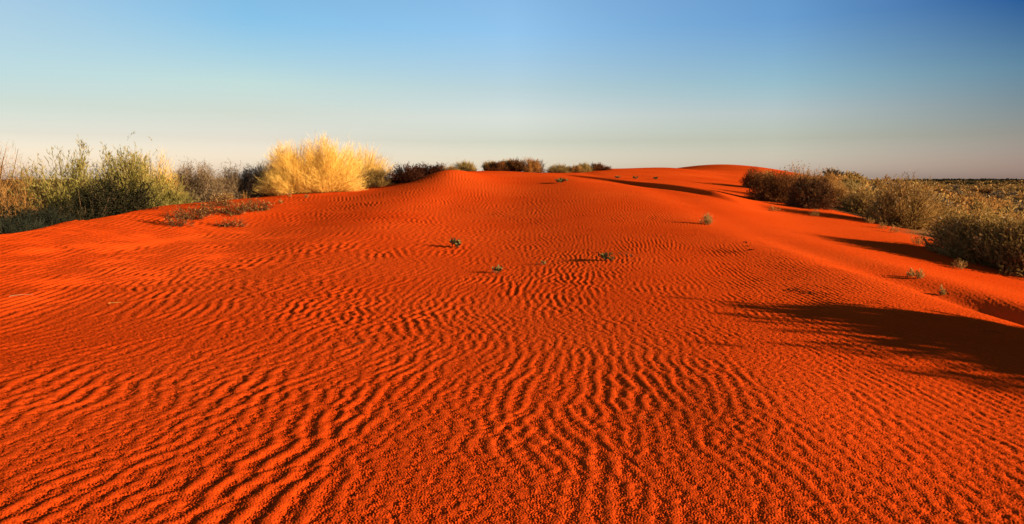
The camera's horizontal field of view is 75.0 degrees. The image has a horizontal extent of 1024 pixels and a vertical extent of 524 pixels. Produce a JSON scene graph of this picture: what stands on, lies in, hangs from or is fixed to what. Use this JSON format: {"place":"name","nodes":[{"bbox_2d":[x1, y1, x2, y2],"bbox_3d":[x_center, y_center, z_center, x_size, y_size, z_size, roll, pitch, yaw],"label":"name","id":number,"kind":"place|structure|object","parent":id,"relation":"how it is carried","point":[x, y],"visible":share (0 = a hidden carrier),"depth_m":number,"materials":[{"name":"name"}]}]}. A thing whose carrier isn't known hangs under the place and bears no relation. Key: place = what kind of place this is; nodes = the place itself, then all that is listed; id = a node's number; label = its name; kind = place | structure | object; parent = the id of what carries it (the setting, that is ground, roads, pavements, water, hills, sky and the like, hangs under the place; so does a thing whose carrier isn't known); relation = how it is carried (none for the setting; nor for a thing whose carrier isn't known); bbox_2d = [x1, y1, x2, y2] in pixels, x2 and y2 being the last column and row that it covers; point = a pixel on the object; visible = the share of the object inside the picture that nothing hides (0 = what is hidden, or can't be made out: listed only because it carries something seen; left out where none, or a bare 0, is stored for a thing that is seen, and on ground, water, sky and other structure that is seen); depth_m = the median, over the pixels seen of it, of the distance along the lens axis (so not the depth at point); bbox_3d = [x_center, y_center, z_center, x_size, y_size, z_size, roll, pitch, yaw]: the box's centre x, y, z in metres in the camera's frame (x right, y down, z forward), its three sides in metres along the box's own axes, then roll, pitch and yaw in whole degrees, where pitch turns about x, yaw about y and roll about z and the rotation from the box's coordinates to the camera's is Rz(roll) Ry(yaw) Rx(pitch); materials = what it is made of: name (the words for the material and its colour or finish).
{"place":"outdoors","nodes":[
{"label":"outdoors","id":0,"kind":"place"},
{"bbox_2d":[0,164,1023,523],"bbox_3d":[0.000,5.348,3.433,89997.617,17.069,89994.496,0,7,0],"label":"sand dune","id":1,"kind":"structure","parent":0,"point":[206,370],"depth_m":6.04,"materials":[{"name":"orange sand"}]},
{"bbox_2d":[0,190,39,225],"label":"understorey shrub","id":2,"kind":"object","parent":1,"relation":"on","point":[12,211],"visible":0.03,"depth_m":17.75,"materials":[{"name":"green plant"}]},
{"bbox_2d":[0,139,44,208],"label":"twiggy shrub","id":3,"kind":"object","parent":1,"relation":"on","point":[9,179],"visible":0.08,"depth_m":22.57,"materials":[{"name":"brown plant"}]},
{"bbox_2d":[0,209,48,233],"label":"saltbush","id":4,"kind":"object","parent":1,"relation":"on","point":[7,226],"visible":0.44,"depth_m":16.46,"materials":[{"name":"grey plant"}]},
{"bbox_2d":[0,157,54,217],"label":"twiggy shrub","id":5,"kind":"object","parent":1,"relation":"on","point":[18,202],"visible":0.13,"depth_m":19.98,"materials":[{"name":"brown plant"}]},
{"bbox_2d":[2,163,56,213],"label":"broom shrub","id":6,"kind":"object","parent":1,"relation":"on","point":[32,172],"visible":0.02,"depth_m":21.55,"materials":[{"name":"green plant"}]},
{"bbox_2d":[13,201,74,227],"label":"saltbush","id":7,"kind":"object","parent":1,"relation":"on","point":[50,216],"visible":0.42,"depth_m":17.63,"materials":[{"name":"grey plant"}]},
{"bbox_2d":[18,192,89,225],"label":"understorey shrub","id":8,"kind":"object","parent":1,"relation":"on","point":[68,211],"visible":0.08,"depth_m":18.77,"materials":[{"name":"green plant"}]},
{"bbox_2d":[0,145,123,219],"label":"broom shrub","id":9,"kind":"object","parent":1,"relation":"on","point":[62,193],"visible":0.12,"depth_m":20.67,"materials":[{"name":"green plant"}]},
{"bbox_2d":[60,135,98,196],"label":"broom shrub","id":10,"kind":"object","parent":1,"relation":"on","point":[84,159],"visible":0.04,"depth_m":21.69,"materials":[{"name":"green plant"}]},
{"bbox_2d":[48,177,132,219],"bbox_3d":[-12.750,-1.477,19.854,2.853,2.082,1.923,0,7,0],"label":"understorey shrub","id":11,"kind":"object","parent":1,"relation":"on","point":[91,214],"visible":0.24,"depth_m":19.84,"materials":[{"name":"green plant"}]},
{"bbox_2d":[83,169,162,217],"bbox_3d":[-12.163,-2.024,20.893,2.607,1.865,2.057,0,7,0],"label":"understorey shrub","id":12,"kind":"object","parent":1,"relation":"on","point":[130,197],"visible":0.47,"depth_m":20.62,"materials":[{"name":"green plant"}]},
{"bbox_2d":[87,132,184,207],"bbox_3d":[-14.145,-2.651,24.781,4.304,4.480,3.623,0,7,0],"label":"broom shrub","id":13,"kind":"object","parent":1,"relation":"on","point":[137,175],"visible":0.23,"depth_m":24.54,"materials":[{"name":"green plant"}]},
{"bbox_2d":[126,148,194,198],"bbox_3d":[-14.596,-2.995,27.019,4.081,3.562,3.405,-3,8,-25],"label":"straw shrub","id":14,"kind":"object","parent":1,"relation":"on","point":[161,170],"visible":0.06,"depth_m":26.81,"materials":[{"name":"beige plant"}]},
{"bbox_2d":[145,169,199,206],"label":"broom shrub","id":15,"kind":"object","parent":1,"relation":"on","point":[164,196],"visible":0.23,"depth_m":25.27,"materials":[{"name":"green plant"}]},
{"bbox_2d":[163,164,187,184],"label":"shrub","id":16,"kind":"object","parent":1,"relation":"on","point":[174,175],"visible":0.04,"depth_m":32.61,"materials":[{"name":"yellow plant"}]},
{"bbox_2d":[161,204,195,227],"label":"dry weed","id":17,"kind":"object","parent":1,"relation":"on","point":[181,221],"visible":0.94,"depth_m":18.16,"materials":[{"name":"brown plant"}]},
{"bbox_2d":[169,198,210,220],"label":"dry weed","id":18,"kind":"object","parent":1,"relation":"on","point":[200,215],"visible":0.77,"depth_m":19.32,"materials":[{"name":"brown plant"}]},
{"bbox_2d":[164,158,232,203],"bbox_3d":[-13.073,-3.034,27.746,3.205,2.793,2.625,6,9,39],"label":"brush","id":19,"kind":"object","parent":1,"relation":"on","point":[202,187],"visible":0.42,"depth_m":27.53,"materials":[{"name":"grey plant"}]},
{"bbox_2d":[195,197,228,214],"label":"dry weed","id":20,"kind":"object","parent":1,"relation":"on","point":[211,208],"visible":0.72,"depth_m":20.45,"materials":[{"name":"brown plant"}]},
{"bbox_2d":[205,188,236,205],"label":"dry weed","id":21,"kind":"object","parent":1,"relation":"on","point":[224,201],"visible":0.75,"depth_m":22.27,"materials":[{"name":"brown plant"}]},
{"bbox_2d":[194,158,264,199],"bbox_3d":[-12.356,-3.256,29.115,3.484,2.532,2.906,0,7,0],"label":"brush","id":22,"kind":"object","parent":1,"relation":"on","point":[232,183],"visible":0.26,"depth_m":28.83,"materials":[{"name":"grey plant"}]},
{"bbox_2d":[213,215,248,226],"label":"dry weed","id":23,"kind":"object","parent":1,"relation":"on","point":[227,223],"visible":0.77,"depth_m":18.90,"materials":[{"name":"brown plant"}]},
{"bbox_2d":[222,202,251,216],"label":"dry weed","id":24,"kind":"object","parent":1,"relation":"on","point":[240,211],"visible":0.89,"depth_m":20.75,"materials":[{"name":"brown plant"}]},
{"bbox_2d":[232,192,265,212],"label":"dry weed","id":25,"kind":"object","parent":1,"relation":"on","point":[254,208],"visible":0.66,"depth_m":21.73,"materials":[{"name":"brown plant"}]},
{"bbox_2d":[238,163,272,196],"bbox_3d":[-11.235,-3.460,30.070,2.837,2.306,2.322,0,7,0],"label":"brush","id":26,"kind":"object","parent":1,"relation":"on","point":[257,172],"visible":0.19,"depth_m":29.73,"materials":[{"name":"grey plant"}]},
{"bbox_2d":[251,197,274,211],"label":"dry weed","id":27,"kind":"object","parent":1,"relation":"on","point":[264,207],"visible":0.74,"depth_m":22.26,"materials":[{"name":"brown plant"}]},
{"bbox_2d":[252,138,331,195],"bbox_3d":[-9.663,-4.109,29.060,3.924,2.925,3.657,0,7,0],"label":"golden shrub","id":28,"kind":"object","parent":1,"relation":"on","point":[282,176],"visible":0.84,"depth_m":28.61,"materials":[{"name":"yellow plant"}]},
{"bbox_2d":[291,132,372,192],"bbox_3d":[-8.238,-4.414,29.378,4.257,3.296,3.335,0,7,0],"label":"golden shrub","id":29,"kind":"object","parent":1,"relation":"on","point":[334,175],"visible":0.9,"depth_m":29.03,"materials":[{"name":"yellow plant"}]},
{"bbox_2d":[334,139,394,186],"bbox_3d":[-7.660,-4.980,34.231,4.449,2.727,3.364,0,7,0],"label":"golden shrub","id":30,"kind":"object","parent":1,"relation":"on","point":[368,163],"visible":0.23,"depth_m":34.00,"materials":[{"name":"yellow plant"}]},
{"bbox_2d":[351,164,397,186],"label":"dark shrub","id":31,"kind":"object","parent":1,"relation":"on","point":[373,174],"visible":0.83,"depth_m":32.46,"materials":[{"name":"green plant"}]},
{"bbox_2d":[381,162,424,183],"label":"buried shrub","id":32,"kind":"object","parent":1,"relation":"on","point":[396,178],"visible":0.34,"depth_m":32.80,"materials":[{"name":"brown plant"}]},
{"bbox_2d":[400,169,427,182],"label":"buried shrub","id":33,"kind":"object","parent":1,"relation":"on","point":[409,176],"visible":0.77,"depth_m":30.80,"materials":[{"name":"brown plant"}]},
{"bbox_2d":[414,162,448,175],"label":"buried shrub","id":34,"kind":"object","parent":1,"relation":"on","point":[428,169],"visible":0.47,"depth_m":33.50,"materials":[{"name":"brown plant"}]},
{"bbox_2d":[439,164,459,170],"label":"crest shrub","id":35,"kind":"object","parent":1,"relation":"on","point":[451,168],"visible":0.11,"depth_m":39.52,"materials":[{"name":"brown plant"}]},
{"bbox_2d":[449,235,461,247],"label":"seedling","id":36,"kind":"object","parent":1,"relation":"on","point":[457,242],"visible":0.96,"depth_m":14.91,"materials":[{"name":"green plant"}]},
{"bbox_2d":[450,158,476,170],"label":"crest shrub","id":37,"kind":"object","parent":1,"relation":"on","point":[464,166],"visible":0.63,"depth_m":41.30,"materials":[{"name":"green plant"}]},
{"bbox_2d":[482,160,511,170],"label":"crest shrub","id":38,"kind":"object","parent":1,"relation":"on","point":[495,166],"visible":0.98,"depth_m":44.34,"materials":[{"name":"brown plant"}]},
{"bbox_2d":[491,264,503,272],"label":"seedling","id":39,"kind":"object","parent":1,"relation":"on","point":[499,269],"visible":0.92,"depth_m":11.58,"materials":[{"name":"green plant"}]},
{"bbox_2d":[502,158,510,170],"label":"crest shrub","id":40,"kind":"object","parent":1,"relation":"on","point":[506,162],"visible":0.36,"depth_m":46.30,"materials":[{"name":"brown plant"}]},
{"bbox_2d":[507,157,521,171],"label":"crest shrub","id":41,"kind":"object","parent":1,"relation":"on","point":[513,164],"visible":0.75,"depth_m":45.87,"materials":[{"name":"brown plant"}]},
{"bbox_2d":[517,156,541,172],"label":"crest shrub","id":42,"kind":"object","parent":1,"relation":"on","point":[531,166],"visible":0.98,"depth_m":44.33,"materials":[{"name":"brown plant"}]},
{"bbox_2d":[536,160,548,172],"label":"crest shrub","id":43,"kind":"object","parent":1,"relation":"on","point":[541,168],"visible":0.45,"depth_m":45.50,"materials":[{"name":"brown plant"}]},
{"bbox_2d":[546,163,570,172],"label":"crest shrub","id":44,"kind":"object","parent":1,"relation":"on","point":[557,169],"visible":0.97,"depth_m":55.15,"materials":[{"name":"green plant"}]},
{"bbox_2d":[556,178,567,182],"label":"seedling","id":45,"kind":"object","parent":1,"relation":"on","point":[559,180],"visible":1,"depth_m":29.75,"materials":[{"name":"green plant"}]},
{"bbox_2d":[567,164,585,172],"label":"crest shrub","id":46,"kind":"object","parent":1,"relation":"on","point":[577,168],"visible":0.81,"depth_m":57.07,"materials":[{"name":"brown plant"}]},
{"bbox_2d":[576,162,592,171],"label":"crest shrub","id":47,"kind":"object","parent":1,"relation":"on","point":[586,167],"visible":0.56,"depth_m":59.21,"materials":[{"name":"grey plant"}]},
{"bbox_2d":[589,161,611,170],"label":"crest shrub","id":48,"kind":"object","parent":1,"relation":"on","point":[597,167],"visible":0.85,"depth_m":60.99,"materials":[{"name":"brown plant"}]},
{"bbox_2d":[598,251,613,260],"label":"seedling","id":49,"kind":"object","parent":1,"relation":"on","point":[604,256],"visible":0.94,"depth_m":12.64,"materials":[{"name":"green plant"}]},
{"bbox_2d":[698,212,712,224],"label":"grass tuft","id":50,"kind":"object","parent":1,"relation":"on","point":[710,220],"visible":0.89,"depth_m":18.37,"materials":[{"name":"brown plant"}]},
{"bbox_2d":[740,166,765,188],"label":"domed shrub","id":51,"kind":"object","parent":1,"relation":"on","point":[748,178],"visible":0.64,"depth_m":45.44,"materials":[{"name":"brown plant"}]},
{"bbox_2d":[755,169,774,180],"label":"flank shrub","id":52,"kind":"object","parent":1,"relation":"on","point":[764,172],"visible":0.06,"depth_m":46.53,"materials":[{"name":"brown plant"}]},
{"bbox_2d":[743,167,802,203],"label":"domed shrub","id":53,"kind":"object","parent":1,"relation":"on","point":[773,189],"visible":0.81,"depth_m":31.89,"materials":[{"name":"brown plant"}]},
{"bbox_2d":[776,159,814,185],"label":"flank shrub","id":54,"kind":"object","parent":1,"relation":"on","point":[793,171],"visible":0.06,"depth_m":37.36,"materials":[{"name":"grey plant"}]},
{"bbox_2d":[777,172,843,210],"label":"domed shrub","id":55,"kind":"object","parent":1,"relation":"on","point":[814,194],"visible":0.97,"depth_m":28.49,"materials":[{"name":"brown plant"}]},
{"bbox_2d":[804,163,839,189],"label":"flank shrub","id":56,"kind":"object","parent":1,"relation":"on","point":[811,177],"visible":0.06,"depth_m":35.57,"materials":[{"name":"brown plant"}]},
{"bbox_2d":[818,173,844,185],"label":"scrub bush","id":57,"kind":"object","parent":1,"relation":"on","point":[837,182],"visible":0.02,"depth_m":45.08,"materials":[{"name":"brown plant"}]},
{"bbox_2d":[822,167,843,178],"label":"scrub bush","id":58,"kind":"object","parent":1,"relation":"on","point":[834,171],"visible":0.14,"depth_m":72.07,"materials":[{"name":"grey plant"}]},
{"bbox_2d":[827,179,853,208],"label":"flank shrub","id":59,"kind":"object","parent":1,"relation":"on","point":[839,190],"visible":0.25,"depth_m":33.45,"materials":[{"name":"brown plant"}]},
{"bbox_2d":[840,175,856,188],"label":"scrub bush","id":60,"kind":"object","parent":1,"relation":"on","point":[846,179],"visible":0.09,"depth_m":55.73,"materials":[{"name":"brown plant"}]},
{"bbox_2d":[838,177,866,191],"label":"flank shrub","id":61,"kind":"object","parent":1,"relation":"on","point":[853,187],"visible":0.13,"depth_m":37.58,"materials":[{"name":"brown plant"}]},
{"bbox_2d":[843,171,867,180],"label":"scrub bush","id":62,"kind":"object","parent":1,"relation":"on","point":[858,176],"visible":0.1,"depth_m":66.66,"materials":[{"name":"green plant"}]},
{"bbox_2d":[836,185,883,214],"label":"seeding shrub","id":63,"kind":"object","parent":1,"relation":"on","point":[855,201],"visible":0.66,"depth_m":30.24,"materials":[{"name":"brown plant"}]},
{"bbox_2d":[851,176,874,184],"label":"scrub bush","id":64,"kind":"object","parent":1,"relation":"on","point":[858,181],"visible":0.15,"depth_m":55.77,"materials":[{"name":"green plant"}]},
{"bbox_2d":[849,184,889,202],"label":"scrub bush","id":65,"kind":"object","parent":1,"relation":"on","point":[871,190],"visible":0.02,"depth_m":33.27,"materials":[{"name":"brown plant"}]},
{"bbox_2d":[857,182,890,191],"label":"scrub bush","id":66,"kind":"object","parent":1,"relation":"on","point":[871,187],"depth_m":35.62,"materials":[{"name":"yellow plant"}]},
{"bbox_2d":[868,179,893,187],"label":"scrub bush","id":67,"kind":"object","parent":1,"relation":"on","point":[878,183],"visible":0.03,"depth_m":49.35,"materials":[{"name":"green plant"}]},
{"bbox_2d":[868,174,896,182],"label":"scrub bush","id":68,"kind":"object","parent":1,"relation":"on","point":[889,178],"visible":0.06,"depth_m":71.96,"materials":[{"name":"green plant"}]},
{"bbox_2d":[888,224,898,232],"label":"grass tuft","id":69,"kind":"object","parent":1,"relation":"on","point":[894,230],"visible":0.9,"depth_m":21.83,"materials":[{"name":"beige plant"}]},
{"bbox_2d":[856,171,956,229],"bbox_3d":[15.168,-2.287,25.326,3.849,2.478,3.317,0,7,0],"label":"seeding shrub","id":70,"kind":"object","parent":1,"relation":"on","point":[897,210],"visible":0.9,"depth_m":25.03,"materials":[{"name":"brown plant"}]},
{"bbox_2d":[876,196,945,230],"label":"scrub bush","id":71,"kind":"object","parent":1,"relation":"on","point":[935,207],"visible":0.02,"depth_m":27.44,"materials":[{"name":"brown plant"}]},
{"bbox_2d":[906,268,915,276],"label":"grass tuft","id":72,"kind":"object","parent":1,"relation":"on","point":[910,274],"visible":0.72,"depth_m":12.41,"materials":[{"name":"beige plant"}]},
{"bbox_2d":[910,233,925,245],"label":"grass tuft","id":73,"kind":"object","parent":1,"relation":"on","point":[918,241],"visible":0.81,"depth_m":18.85,"materials":[{"name":"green plant"}]},
{"bbox_2d":[912,268,924,278],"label":"grass tuft","id":74,"kind":"object","parent":1,"relation":"on","point":[921,274],"visible":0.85,"depth_m":12.21,"materials":[{"name":"beige plant"}]},
{"bbox_2d":[924,189,957,206],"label":"scrub bush","id":75,"kind":"object","parent":1,"relation":"on","point":[944,194],"visible":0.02,"depth_m":39.57,"materials":[{"name":"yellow plant"}]},
{"bbox_2d":[932,187,950,194],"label":"scrub bush","id":76,"kind":"object","parent":1,"relation":"on","point":[940,191],"visible":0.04,"depth_m":63.70,"materials":[{"name":"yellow plant"}]},
{"bbox_2d":[926,192,957,209],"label":"scrub bush","id":77,"kind":"object","parent":1,"relation":"on","point":[944,199],"visible":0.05,"depth_m":33.90,"materials":[{"name":"brown plant"}]},
{"bbox_2d":[937,284,946,294],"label":"grass tuft","id":78,"kind":"object","parent":1,"relation":"on","point":[942,292],"visible":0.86,"depth_m":11.34,"materials":[{"name":"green plant"}]},
{"bbox_2d":[867,180,1023,201],"bbox_3d":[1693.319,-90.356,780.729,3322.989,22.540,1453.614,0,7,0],"label":"scrub","id":79,"kind":"object","parent":1,"relation":"on","point":[988,188],"visible":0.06,"depth_m":586.36,"materials":[{"name":"plant"}]},
{"bbox_2d":[939,184,952,190],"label":"scrub bush","id":80,"kind":"object","parent":1,"relation":"on","point":[945,187],"visible":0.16,"depth_m":137.48,"materials":[{"name":"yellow plant"}]},
{"bbox_2d":[871,178,1023,184],"bbox_3d":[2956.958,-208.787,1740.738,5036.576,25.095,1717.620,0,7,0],"label":"woodland","id":81,"kind":"object","parent":1,"relation":"on","point":[969,180],"visible":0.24,"depth_m":1587.19,"materials":[{"name":"green plant"}]},
{"bbox_2d":[948,183,960,191],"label":"scrub bush","id":82,"kind":"object","parent":1,"relation":"on","point":[956,187],"visible":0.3,"depth_m":144.08,"materials":[{"name":"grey plant"}]},
{"bbox_2d":[946,193,971,205],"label":"scrub bush","id":83,"kind":"object","parent":1,"relation":"on","point":[962,199],"visible":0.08,"depth_m":42.45,"materials":[{"name":"brown plant"}]},
{"bbox_2d":[950,257,967,269],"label":"grass tuft","id":84,"kind":"object","parent":1,"relation":"on","point":[959,264],"visible":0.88,"depth_m":15.61,"materials":[{"name":"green plant"}]},
{"bbox_2d":[943,200,975,216],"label":"scrub bush","id":85,"kind":"object","parent":1,"relation":"on","point":[967,211],"visible":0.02,"depth_m":30.93,"materials":[{"name":"brown plant"}]},
{"bbox_2d":[955,190,974,197],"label":"scrub bush","id":86,"kind":"object","parent":1,"relation":"on","point":[965,193],"visible":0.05,"depth_m":62.48,"materials":[{"name":"brown plant"}]},
{"bbox_2d":[915,196,1023,265],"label":"seeding shrub","id":87,"kind":"object","parent":1,"relation":"on","point":[951,228],"visible":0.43,"depth_m":17.27,"materials":[{"name":"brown plant"}]},
{"bbox_2d":[952,191,990,204],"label":"scrub bush","id":88,"kind":"object","parent":1,"relation":"on","point":[972,197],"visible":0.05,"depth_m":52.66,"materials":[{"name":"brown plant"}]},
{"bbox_2d":[958,190,992,204],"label":"scrub bush","id":89,"kind":"object","parent":1,"relation":"on","point":[976,197],"visible":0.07,"depth_m":50.55,"materials":[{"name":"brown plant"}]},
{"bbox_2d":[950,204,1002,222],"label":"scrub bush","id":90,"kind":"object","parent":1,"relation":"on","point":[969,214],"visible":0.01,"depth_m":28.55,"materials":[{"name":"brown plant"}]},
{"bbox_2d":[956,199,1005,212],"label":"scrub bush","id":91,"kind":"object","parent":1,"relation":"on","point":[979,206],"visible":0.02,"depth_m":33.22,"materials":[{"name":"brown plant"}]},
{"bbox_2d":[961,199,1003,211],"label":"scrub bush","id":92,"kind":"object","parent":1,"relation":"on","point":[992,206],"visible":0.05,"depth_m":40.05,"materials":[{"name":"brown plant"}]},
{"bbox_2d":[944,204,1023,275],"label":"seeding shrub","id":93,"kind":"object","parent":1,"relation":"on","point":[1001,253],"visible":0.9,"depth_m":16.18,"materials":[{"name":"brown plant"}]},
{"bbox_2d":[979,187,992,193],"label":"scrub bush","id":94,"kind":"object","parent":1,"relation":"on","point":[986,191],"visible":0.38,"depth_m":144.50,"materials":[{"name":"brown plant"}]},
{"bbox_2d":[985,191,1005,201],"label":"scrub bush","id":95,"kind":"object","parent":1,"relation":"on","point":[997,195],"visible":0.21,"depth_m":121.18,"materials":[{"name":"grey plant"}]},
{"bbox_2d":[989,195,1013,203],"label":"scrub bush","id":96,"kind":"object","parent":1,"relation":"on","point":[994,199],"visible":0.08,"depth_m":69.97,"materials":[{"name":"brown plant"}]},
{"bbox_2d":[996,207,1023,222],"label":"scrub bush","id":97,"kind":"object","parent":1,"relation":"on","point":[1014,213],"visible":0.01,"depth_m":30.05,"materials":[{"name":"brown plant"}]},
{"bbox_2d":[1002,202,1019,211],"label":"scrub bush","id":98,"kind":"object","parent":1,"relation":"on","point":[1008,205],"visible":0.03,"depth_m":43.77,"materials":[{"name":"brown plant"}]},
{"bbox_2d":[1000,206,1023,215],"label":"scrub bush","id":99,"kind":"object","parent":1,"relation":"on","point":[1013,211],"visible":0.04,"depth_m":35.44,"materials":[{"name":"brown plant"}]},
{"bbox_2d":[1006,190,1017,195],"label":"scrub bush","id":100,"kind":"object","parent":1,"relation":"on","point":[1015,193],"visible":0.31,"depth_m":151.05,"materials":[{"name":"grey plant"}]},
{"bbox_2d":[0,0,1023,178],"label":"sky","id":101,"kind":"structure","parent":0,"point":[874,89],"materials":[{"name":"blue"}]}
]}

